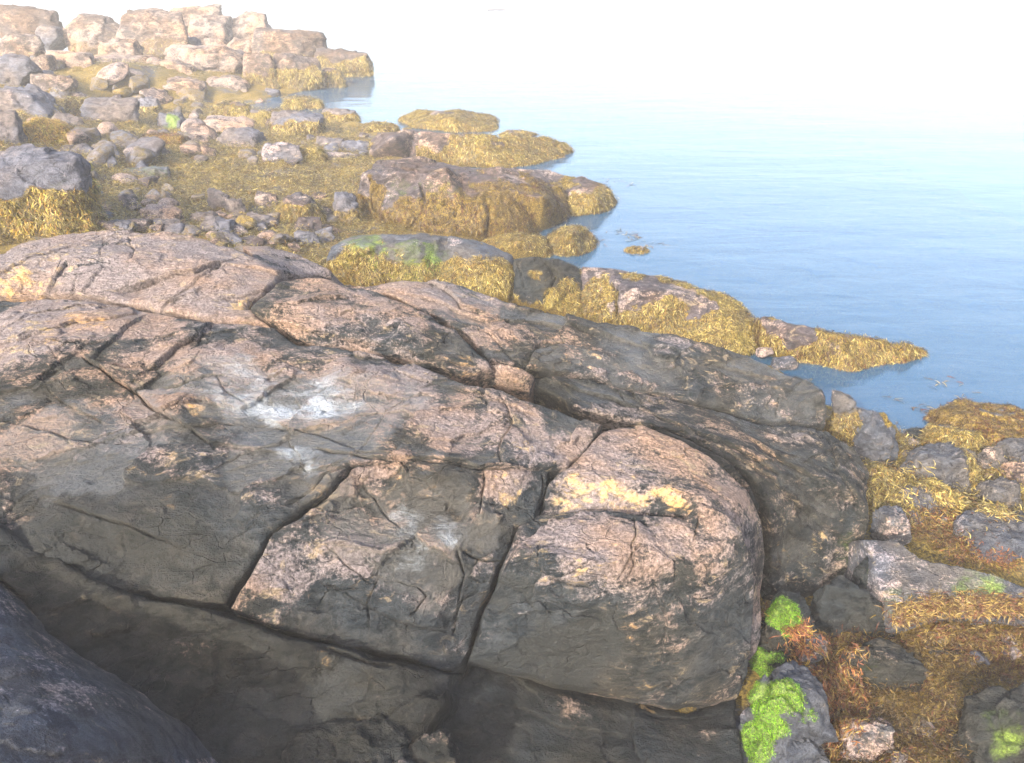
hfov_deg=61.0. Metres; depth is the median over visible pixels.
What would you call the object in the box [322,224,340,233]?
cobble
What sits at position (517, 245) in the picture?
shore rock
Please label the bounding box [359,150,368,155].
cobble
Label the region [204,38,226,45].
boulder
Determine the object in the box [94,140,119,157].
cobble
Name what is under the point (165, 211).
boulder
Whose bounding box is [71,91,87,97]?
cobble
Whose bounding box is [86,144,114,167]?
cobble
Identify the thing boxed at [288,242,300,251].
cobble
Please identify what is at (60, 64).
cobble
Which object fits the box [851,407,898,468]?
boulder
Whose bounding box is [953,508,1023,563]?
boulder
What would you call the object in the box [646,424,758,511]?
bedrock sliver
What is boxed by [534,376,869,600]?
bedrock rib
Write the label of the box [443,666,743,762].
bedrock block
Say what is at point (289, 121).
boulder
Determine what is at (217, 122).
boulder
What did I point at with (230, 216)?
cobble
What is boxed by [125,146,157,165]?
cobble
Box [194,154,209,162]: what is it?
cobble
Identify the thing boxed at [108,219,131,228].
boulder
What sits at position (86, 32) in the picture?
boulder
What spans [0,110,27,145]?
boulder
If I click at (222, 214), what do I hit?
cobble
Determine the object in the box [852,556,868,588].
boulder
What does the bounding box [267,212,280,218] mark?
cobble
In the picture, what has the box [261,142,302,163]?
boulder
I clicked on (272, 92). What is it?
cobble
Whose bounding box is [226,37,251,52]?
boulder
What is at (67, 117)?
boulder
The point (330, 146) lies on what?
cobble
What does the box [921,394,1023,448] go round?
rockweed
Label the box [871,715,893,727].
cobble
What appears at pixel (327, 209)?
cobble
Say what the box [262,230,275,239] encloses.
cobble
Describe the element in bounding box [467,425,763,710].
bedrock block
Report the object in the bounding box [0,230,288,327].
bedrock ridge
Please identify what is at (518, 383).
wedged block
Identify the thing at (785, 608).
boulder
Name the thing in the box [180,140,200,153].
cobble
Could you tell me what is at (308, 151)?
boulder
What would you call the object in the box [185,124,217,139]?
cobble
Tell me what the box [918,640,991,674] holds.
boulder
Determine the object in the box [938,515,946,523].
cobble
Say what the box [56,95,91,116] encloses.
boulder
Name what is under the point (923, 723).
cobble
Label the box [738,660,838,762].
boulder
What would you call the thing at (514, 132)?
boulder
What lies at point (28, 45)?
boulder
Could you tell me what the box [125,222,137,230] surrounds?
cobble
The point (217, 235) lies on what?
cobble
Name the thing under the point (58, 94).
cobble
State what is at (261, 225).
cobble
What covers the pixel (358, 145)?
boulder
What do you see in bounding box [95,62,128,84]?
cobble
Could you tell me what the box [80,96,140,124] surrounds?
boulder
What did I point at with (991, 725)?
boulder
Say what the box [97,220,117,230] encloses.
cobble
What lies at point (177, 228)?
cobble
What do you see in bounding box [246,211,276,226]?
boulder
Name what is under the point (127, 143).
boulder
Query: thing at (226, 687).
bedrock bulge
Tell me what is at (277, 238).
cobble
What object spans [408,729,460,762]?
rock
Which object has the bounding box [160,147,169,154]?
boulder
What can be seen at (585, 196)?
shore rock
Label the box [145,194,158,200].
cobble
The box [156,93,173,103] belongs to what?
cobble
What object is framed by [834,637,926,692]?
boulder
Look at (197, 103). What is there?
cobble
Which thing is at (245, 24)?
boulder
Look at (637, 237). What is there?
floating weed
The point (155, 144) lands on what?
cobble
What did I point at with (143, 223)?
cobble
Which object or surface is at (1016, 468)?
boulder
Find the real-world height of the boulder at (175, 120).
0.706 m
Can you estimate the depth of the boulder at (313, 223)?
12.38 m
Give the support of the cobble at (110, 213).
on the ground
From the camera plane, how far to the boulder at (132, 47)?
27.43 m
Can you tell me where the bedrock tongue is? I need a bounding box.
[251,278,494,388]
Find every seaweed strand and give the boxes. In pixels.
[761,598,857,718]
[812,630,888,761]
[862,459,928,523]
[866,453,1023,522]
[871,581,1023,653]
[903,437,984,495]
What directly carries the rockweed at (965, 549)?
on the ground
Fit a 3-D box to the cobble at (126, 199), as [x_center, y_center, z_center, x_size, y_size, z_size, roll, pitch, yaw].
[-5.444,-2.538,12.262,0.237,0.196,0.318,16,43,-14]
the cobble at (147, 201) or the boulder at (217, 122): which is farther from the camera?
the boulder at (217, 122)
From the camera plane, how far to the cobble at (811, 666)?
5.47 m
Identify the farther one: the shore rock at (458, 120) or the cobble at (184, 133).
the shore rock at (458, 120)
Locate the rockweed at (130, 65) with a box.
[0,53,241,86]
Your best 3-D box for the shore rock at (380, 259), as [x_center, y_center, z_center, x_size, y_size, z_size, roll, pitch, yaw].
[-1.090,-1.284,10.990,2.594,1.366,1.500,0,27,0]
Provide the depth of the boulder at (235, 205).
12.75 m
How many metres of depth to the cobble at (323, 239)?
12.08 m
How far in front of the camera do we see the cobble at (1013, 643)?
5.58 m
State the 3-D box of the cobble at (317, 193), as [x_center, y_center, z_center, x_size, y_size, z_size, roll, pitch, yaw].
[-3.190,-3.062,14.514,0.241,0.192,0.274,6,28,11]
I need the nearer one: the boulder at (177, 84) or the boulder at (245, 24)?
the boulder at (177, 84)
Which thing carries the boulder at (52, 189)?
on the ground
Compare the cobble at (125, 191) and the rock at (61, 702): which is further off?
the cobble at (125, 191)
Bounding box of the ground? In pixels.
[0,62,1023,762]
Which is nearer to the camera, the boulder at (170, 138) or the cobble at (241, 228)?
the cobble at (241, 228)
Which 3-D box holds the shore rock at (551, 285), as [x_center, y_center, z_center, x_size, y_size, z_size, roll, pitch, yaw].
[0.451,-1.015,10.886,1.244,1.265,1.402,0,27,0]
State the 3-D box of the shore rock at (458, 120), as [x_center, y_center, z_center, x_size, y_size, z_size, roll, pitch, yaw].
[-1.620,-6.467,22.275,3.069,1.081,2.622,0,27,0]
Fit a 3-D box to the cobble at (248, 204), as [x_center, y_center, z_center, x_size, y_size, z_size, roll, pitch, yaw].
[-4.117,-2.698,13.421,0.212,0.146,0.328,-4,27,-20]
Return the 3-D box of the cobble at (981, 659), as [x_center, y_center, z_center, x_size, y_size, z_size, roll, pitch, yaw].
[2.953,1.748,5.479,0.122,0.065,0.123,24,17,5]
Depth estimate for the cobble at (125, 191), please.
12.57 m
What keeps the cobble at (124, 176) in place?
on the ground
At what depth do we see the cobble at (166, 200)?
12.55 m
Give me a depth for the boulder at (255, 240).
11.30 m
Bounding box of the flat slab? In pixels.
[843,540,1023,635]
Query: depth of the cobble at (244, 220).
12.00 m
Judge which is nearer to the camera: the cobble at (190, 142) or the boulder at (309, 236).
the boulder at (309, 236)
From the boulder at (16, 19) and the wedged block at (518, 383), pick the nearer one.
the wedged block at (518, 383)
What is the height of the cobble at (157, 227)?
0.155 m
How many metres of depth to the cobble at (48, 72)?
23.42 m
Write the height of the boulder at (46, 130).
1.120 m
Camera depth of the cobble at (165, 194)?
12.96 m
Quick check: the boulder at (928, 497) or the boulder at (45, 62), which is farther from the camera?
the boulder at (45, 62)
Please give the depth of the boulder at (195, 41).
31.94 m
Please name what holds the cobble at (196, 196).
on the ground
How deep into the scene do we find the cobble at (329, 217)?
13.33 m
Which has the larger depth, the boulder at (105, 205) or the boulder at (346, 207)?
the boulder at (346, 207)
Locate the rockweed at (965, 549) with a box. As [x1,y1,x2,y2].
[889,492,1023,574]
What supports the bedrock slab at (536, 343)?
on the ground
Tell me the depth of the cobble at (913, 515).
6.68 m
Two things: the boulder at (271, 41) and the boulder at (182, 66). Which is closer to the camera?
the boulder at (182, 66)
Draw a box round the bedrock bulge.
[0,523,466,762]
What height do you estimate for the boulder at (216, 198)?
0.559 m
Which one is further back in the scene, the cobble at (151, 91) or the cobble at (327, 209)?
the cobble at (151, 91)
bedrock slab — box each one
[243,246,343,284]
[341,279,826,431]
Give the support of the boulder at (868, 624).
on the ground
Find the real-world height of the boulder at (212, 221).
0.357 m
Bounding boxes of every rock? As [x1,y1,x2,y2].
[0,580,217,762]
[281,713,414,762]
[323,233,514,302]
[353,156,571,241]
[366,129,575,167]
[397,107,500,132]
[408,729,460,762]
[482,231,554,258]
[510,168,617,216]
[510,257,583,316]
[545,223,599,256]
[578,267,758,356]
[622,245,650,253]
[747,315,928,372]
[756,347,773,357]
[770,356,797,370]
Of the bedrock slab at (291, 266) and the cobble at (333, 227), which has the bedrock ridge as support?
the bedrock slab at (291, 266)
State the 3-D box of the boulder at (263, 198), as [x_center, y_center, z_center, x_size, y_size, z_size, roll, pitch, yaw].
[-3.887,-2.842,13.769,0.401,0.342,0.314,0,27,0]
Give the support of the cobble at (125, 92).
on the ground
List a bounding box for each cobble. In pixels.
[30,55,65,69]
[43,70,53,73]
[49,87,69,97]
[59,106,65,112]
[66,129,89,144]
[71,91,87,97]
[74,126,100,141]
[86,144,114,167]
[90,77,109,90]
[91,171,98,180]
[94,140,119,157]
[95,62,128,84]
[97,121,118,136]
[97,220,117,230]
[105,211,113,217]
[106,156,116,167]
[110,130,138,145]
[111,173,138,184]
[112,87,134,97]
[117,189,137,200]
[118,194,136,206]
[123,146,134,153]
[124,136,164,157]
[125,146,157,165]
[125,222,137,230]
[126,201,139,210]
[127,218,151,231]
[128,68,143,76]
[129,75,149,92]
[135,160,148,167]
[138,176,158,187]
[139,87,164,102]
[140,199,150,205]
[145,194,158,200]
[147,129,159,133]
[147,188,160,199]
[149,223,164,231]
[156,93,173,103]
[158,89,167,94]
[158,197,179,205]
[161,183,175,191]
[161,191,174,198]
[164,223,184,233]
[172,106,181,112]
[173,97,186,104]
[176,131,189,136]
[178,87,206,102]
[180,118,205,131]
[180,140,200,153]
[180,144,201,155]
[181,225,201,236]
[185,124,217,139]
[189,112,198,118]
[191,102,205,109]
[191,108,202,114]
[191,193,205,200]
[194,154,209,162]
[200,146,217,156]
[210,231,230,242]
[211,237,226,243]
[215,242,227,246]
[216,211,226,217]
[224,214,232,218]
[232,212,245,217]
[234,223,248,234]
[234,243,243,251]
[235,215,256,229]
[238,148,255,158]
[243,201,251,210]
[246,156,258,164]
[254,98,263,102]
[254,221,267,230]
[257,231,266,238]
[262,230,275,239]
[265,88,280,96]
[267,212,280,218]
[269,218,278,226]
[270,233,285,244]
[286,236,293,242]
[287,159,300,164]
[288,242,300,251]
[306,134,314,140]
[311,192,327,199]
[315,226,332,235]
[319,237,327,242]
[320,230,334,241]
[321,206,332,213]
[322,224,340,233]
[323,143,338,151]
[326,214,336,222]
[359,132,368,138]
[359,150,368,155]
[804,663,816,671]
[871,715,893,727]
[891,750,907,762]
[907,714,924,730]
[908,437,919,448]
[908,510,923,524]
[912,720,936,737]
[931,627,949,644]
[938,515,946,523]
[969,650,989,664]
[995,675,1017,683]
[1001,633,1017,646]
[1008,647,1021,659]
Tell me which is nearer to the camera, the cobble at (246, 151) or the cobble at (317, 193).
the cobble at (317, 193)
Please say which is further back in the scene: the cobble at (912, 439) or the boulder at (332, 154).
the boulder at (332, 154)
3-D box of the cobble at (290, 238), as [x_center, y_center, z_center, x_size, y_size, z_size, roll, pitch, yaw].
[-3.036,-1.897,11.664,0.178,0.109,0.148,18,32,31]
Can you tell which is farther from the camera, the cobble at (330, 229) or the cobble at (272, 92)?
the cobble at (272, 92)
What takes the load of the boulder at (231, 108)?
on the ground
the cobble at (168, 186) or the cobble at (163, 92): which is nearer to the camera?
the cobble at (168, 186)
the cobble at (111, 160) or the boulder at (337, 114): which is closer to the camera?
the cobble at (111, 160)
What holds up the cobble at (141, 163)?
on the ground
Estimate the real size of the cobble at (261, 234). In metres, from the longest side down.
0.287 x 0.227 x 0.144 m
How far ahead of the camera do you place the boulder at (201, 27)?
33.72 m
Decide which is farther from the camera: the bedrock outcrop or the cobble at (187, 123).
the cobble at (187, 123)
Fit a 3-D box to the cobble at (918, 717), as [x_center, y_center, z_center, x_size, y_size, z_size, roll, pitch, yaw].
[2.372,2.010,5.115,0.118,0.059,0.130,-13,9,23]
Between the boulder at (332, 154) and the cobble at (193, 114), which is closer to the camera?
the boulder at (332, 154)
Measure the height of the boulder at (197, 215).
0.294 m
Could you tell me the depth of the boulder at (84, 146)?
14.98 m
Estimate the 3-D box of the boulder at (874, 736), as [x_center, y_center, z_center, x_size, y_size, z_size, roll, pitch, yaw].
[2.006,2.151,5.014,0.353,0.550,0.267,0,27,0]
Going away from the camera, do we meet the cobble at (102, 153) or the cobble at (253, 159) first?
the cobble at (102, 153)
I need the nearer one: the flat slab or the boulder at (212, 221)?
the flat slab
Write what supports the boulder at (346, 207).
on the ground
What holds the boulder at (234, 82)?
on the ground
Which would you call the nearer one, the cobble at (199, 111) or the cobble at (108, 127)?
the cobble at (108, 127)
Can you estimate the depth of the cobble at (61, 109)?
18.41 m
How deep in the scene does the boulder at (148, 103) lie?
22.30 m
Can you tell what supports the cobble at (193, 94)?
on the ground
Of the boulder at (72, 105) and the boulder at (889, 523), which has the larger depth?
the boulder at (72, 105)
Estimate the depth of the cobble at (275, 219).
12.40 m
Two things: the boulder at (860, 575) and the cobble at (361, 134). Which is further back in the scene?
the cobble at (361, 134)
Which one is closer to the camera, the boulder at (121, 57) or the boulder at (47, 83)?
the boulder at (47, 83)
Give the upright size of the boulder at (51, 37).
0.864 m
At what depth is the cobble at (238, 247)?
10.90 m
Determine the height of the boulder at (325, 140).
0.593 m
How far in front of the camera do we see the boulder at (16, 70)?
22.34 m
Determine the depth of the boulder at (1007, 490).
6.85 m
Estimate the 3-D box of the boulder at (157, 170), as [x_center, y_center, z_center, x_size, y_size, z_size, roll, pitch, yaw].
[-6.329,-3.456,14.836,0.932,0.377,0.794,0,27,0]
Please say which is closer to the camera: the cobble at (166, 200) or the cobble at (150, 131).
the cobble at (166, 200)
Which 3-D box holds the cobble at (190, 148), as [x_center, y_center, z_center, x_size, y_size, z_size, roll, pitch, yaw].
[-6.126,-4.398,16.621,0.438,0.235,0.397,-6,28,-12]
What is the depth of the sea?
21.25 m
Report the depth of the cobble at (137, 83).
24.17 m
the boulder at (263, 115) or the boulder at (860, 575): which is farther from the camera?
the boulder at (263, 115)
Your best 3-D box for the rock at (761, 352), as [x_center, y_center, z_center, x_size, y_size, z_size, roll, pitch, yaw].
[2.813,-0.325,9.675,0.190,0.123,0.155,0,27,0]
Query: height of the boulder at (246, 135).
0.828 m
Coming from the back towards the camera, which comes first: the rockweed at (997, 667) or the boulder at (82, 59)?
the boulder at (82, 59)
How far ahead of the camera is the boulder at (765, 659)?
5.33 m
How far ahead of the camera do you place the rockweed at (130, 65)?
25.46 m
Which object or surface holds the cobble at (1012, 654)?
on the ground
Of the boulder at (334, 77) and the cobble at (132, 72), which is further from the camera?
the boulder at (334, 77)
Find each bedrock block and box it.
[232,459,549,672]
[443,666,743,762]
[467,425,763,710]
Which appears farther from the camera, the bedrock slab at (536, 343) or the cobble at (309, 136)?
the cobble at (309, 136)
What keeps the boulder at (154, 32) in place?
on the ground
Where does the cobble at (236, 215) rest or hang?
on the ground
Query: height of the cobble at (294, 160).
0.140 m
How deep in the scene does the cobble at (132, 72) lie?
24.32 m
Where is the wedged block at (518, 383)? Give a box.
[491,364,534,402]
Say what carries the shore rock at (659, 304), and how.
on the ground
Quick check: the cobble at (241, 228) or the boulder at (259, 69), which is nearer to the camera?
the cobble at (241, 228)
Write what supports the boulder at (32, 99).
on the ground
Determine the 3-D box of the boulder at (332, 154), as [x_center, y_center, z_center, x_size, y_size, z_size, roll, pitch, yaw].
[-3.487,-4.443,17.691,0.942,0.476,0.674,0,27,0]
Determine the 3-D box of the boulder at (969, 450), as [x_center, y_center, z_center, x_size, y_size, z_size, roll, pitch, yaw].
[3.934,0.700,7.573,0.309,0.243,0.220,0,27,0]
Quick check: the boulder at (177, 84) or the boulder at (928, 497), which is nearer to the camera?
the boulder at (928, 497)
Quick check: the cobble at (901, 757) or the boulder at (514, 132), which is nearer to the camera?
the cobble at (901, 757)
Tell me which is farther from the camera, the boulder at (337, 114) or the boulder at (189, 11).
the boulder at (189, 11)
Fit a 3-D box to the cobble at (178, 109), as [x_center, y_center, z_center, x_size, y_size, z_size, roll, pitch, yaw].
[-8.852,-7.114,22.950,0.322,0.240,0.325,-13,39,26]
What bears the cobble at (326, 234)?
on the ground
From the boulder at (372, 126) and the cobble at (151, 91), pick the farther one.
the cobble at (151, 91)
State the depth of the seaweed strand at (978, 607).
5.56 m
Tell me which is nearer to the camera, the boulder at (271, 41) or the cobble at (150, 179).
the cobble at (150, 179)
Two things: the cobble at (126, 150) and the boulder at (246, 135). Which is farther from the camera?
the boulder at (246, 135)
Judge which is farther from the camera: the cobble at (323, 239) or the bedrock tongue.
the cobble at (323, 239)
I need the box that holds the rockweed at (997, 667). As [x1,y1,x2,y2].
[742,618,1023,762]
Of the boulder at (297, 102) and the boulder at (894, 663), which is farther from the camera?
the boulder at (297, 102)
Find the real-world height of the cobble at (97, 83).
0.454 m
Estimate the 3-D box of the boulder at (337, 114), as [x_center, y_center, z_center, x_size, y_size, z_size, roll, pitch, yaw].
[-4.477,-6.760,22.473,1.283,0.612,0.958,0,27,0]
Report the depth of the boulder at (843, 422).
7.47 m
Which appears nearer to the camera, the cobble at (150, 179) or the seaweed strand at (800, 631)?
the seaweed strand at (800, 631)
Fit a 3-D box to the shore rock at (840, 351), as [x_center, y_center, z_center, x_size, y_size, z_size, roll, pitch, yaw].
[3.793,-0.220,10.082,2.351,1.277,1.431,0,27,0]
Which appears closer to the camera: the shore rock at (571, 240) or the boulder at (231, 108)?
the shore rock at (571, 240)
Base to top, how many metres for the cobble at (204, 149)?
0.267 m
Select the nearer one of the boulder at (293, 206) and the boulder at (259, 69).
the boulder at (293, 206)
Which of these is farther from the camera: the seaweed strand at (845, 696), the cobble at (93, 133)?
the cobble at (93, 133)
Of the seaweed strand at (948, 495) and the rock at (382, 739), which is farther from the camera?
the seaweed strand at (948, 495)
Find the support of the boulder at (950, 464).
on the ground
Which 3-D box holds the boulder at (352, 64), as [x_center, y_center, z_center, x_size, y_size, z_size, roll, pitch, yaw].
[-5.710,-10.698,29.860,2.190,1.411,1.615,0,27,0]
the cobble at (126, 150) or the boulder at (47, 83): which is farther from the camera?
the boulder at (47, 83)
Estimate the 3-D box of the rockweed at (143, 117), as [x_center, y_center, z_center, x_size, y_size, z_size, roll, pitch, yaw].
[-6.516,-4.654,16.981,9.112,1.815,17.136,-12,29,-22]
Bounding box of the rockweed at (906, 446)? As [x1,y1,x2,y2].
[827,403,1023,562]
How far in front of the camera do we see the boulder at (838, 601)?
5.62 m
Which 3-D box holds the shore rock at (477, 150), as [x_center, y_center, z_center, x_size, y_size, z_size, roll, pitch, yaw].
[-0.630,-4.729,18.597,4.989,1.452,2.116,-7,28,-13]
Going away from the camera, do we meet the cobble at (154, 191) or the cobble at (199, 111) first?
the cobble at (154, 191)
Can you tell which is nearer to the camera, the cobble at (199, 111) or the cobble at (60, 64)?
the cobble at (199, 111)
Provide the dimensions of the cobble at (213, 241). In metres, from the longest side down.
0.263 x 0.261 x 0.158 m
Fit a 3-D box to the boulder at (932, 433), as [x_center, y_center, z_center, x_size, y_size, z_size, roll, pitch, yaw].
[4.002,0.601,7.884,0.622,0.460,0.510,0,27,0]
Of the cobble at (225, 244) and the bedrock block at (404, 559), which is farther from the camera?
the cobble at (225, 244)
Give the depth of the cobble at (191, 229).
11.28 m
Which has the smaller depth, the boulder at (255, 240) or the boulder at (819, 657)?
the boulder at (819, 657)
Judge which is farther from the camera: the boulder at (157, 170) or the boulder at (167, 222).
the boulder at (157, 170)
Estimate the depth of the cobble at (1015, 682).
5.37 m
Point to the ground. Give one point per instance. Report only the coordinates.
(926, 550)
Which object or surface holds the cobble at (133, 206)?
on the ground
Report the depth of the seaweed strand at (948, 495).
6.74 m
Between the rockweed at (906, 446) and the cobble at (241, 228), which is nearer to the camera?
the rockweed at (906, 446)
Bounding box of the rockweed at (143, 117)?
[0,99,409,266]
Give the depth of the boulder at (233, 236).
11.20 m
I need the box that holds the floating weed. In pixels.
[600,177,981,413]
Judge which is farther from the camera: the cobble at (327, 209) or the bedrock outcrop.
the cobble at (327, 209)
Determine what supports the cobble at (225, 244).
on the ground
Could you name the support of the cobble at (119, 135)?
on the ground
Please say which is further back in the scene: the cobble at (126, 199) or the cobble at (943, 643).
the cobble at (126, 199)
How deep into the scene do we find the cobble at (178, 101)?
24.04 m
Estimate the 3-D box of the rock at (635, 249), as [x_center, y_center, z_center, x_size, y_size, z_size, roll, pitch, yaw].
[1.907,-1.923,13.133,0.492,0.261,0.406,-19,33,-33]
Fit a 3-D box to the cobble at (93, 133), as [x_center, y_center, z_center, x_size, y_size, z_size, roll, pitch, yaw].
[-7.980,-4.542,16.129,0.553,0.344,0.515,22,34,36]
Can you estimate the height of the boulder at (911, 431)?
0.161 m
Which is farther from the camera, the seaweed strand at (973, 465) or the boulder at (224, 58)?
the boulder at (224, 58)
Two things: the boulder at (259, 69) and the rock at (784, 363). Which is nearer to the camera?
the rock at (784, 363)
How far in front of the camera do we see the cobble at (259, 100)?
24.94 m
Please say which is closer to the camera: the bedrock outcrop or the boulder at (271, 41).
the bedrock outcrop
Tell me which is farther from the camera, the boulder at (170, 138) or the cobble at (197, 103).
the cobble at (197, 103)
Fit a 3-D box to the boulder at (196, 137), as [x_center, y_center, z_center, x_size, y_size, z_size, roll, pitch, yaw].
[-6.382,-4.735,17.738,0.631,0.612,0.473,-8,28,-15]
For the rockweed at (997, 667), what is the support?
on the ground
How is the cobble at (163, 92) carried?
on the ground
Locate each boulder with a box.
[0,4,66,50]
[0,33,45,57]
[0,53,43,86]
[0,84,60,118]
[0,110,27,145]
[0,143,108,239]
[22,116,75,145]
[30,73,78,95]
[32,54,56,71]
[35,25,63,49]
[45,50,94,67]
[51,112,84,125]
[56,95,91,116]
[57,143,93,153]
[62,13,119,54]
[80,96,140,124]
[94,52,153,63]
[98,38,143,55]
[102,204,110,210]
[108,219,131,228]
[116,7,191,59]
[120,140,136,148]
[123,166,170,178]
[138,96,163,112]
[140,203,186,222]
[141,131,189,144]
[146,57,196,74]
[151,218,180,228]
[156,112,185,129]
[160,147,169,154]
[162,76,209,98]
[163,44,245,73]
[169,4,222,30]
[188,14,233,44]
[188,134,210,144]
[189,37,201,45]
[189,211,218,223]
[200,215,235,232]
[203,115,254,131]
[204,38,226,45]
[206,75,249,91]
[207,188,228,211]
[208,100,253,117]
[215,127,267,147]
[219,230,242,246]
[224,198,246,214]
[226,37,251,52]
[232,11,271,38]
[242,52,280,88]
[242,235,266,245]
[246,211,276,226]
[247,107,281,123]
[251,27,326,57]
[254,191,278,206]
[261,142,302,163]
[266,110,326,136]
[273,53,324,91]
[273,192,327,223]
[280,94,324,109]
[288,143,329,163]
[293,217,322,232]
[293,230,319,246]
[314,48,374,77]
[316,136,344,146]
[321,108,361,122]
[322,67,347,87]
[326,152,359,159]
[331,191,361,224]
[339,140,369,150]
[356,120,400,132]
[497,128,536,137]
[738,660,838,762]
[748,637,797,677]
[760,589,817,652]
[797,632,827,663]
[809,575,869,637]
[822,390,862,446]
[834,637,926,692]
[835,719,894,762]
[845,596,894,639]
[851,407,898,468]
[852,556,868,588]
[870,505,911,545]
[895,441,977,494]
[897,480,959,514]
[904,427,921,440]
[918,423,983,453]
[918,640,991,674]
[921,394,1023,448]
[949,682,1023,762]
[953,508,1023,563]
[961,448,977,459]
[970,476,1023,510]
[975,446,1004,469]
[996,438,1023,461]
[1000,461,1023,486]
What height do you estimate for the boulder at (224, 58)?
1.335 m
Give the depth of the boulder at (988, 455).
7.42 m
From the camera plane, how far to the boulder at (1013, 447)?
7.56 m
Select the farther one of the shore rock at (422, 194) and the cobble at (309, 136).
the cobble at (309, 136)
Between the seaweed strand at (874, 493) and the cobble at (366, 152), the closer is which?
the seaweed strand at (874, 493)
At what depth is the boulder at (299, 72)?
26.72 m
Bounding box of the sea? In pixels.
[0,0,1023,434]
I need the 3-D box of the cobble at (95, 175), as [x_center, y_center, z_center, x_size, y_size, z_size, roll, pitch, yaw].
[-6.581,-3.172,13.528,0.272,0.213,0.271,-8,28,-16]
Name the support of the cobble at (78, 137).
on the ground

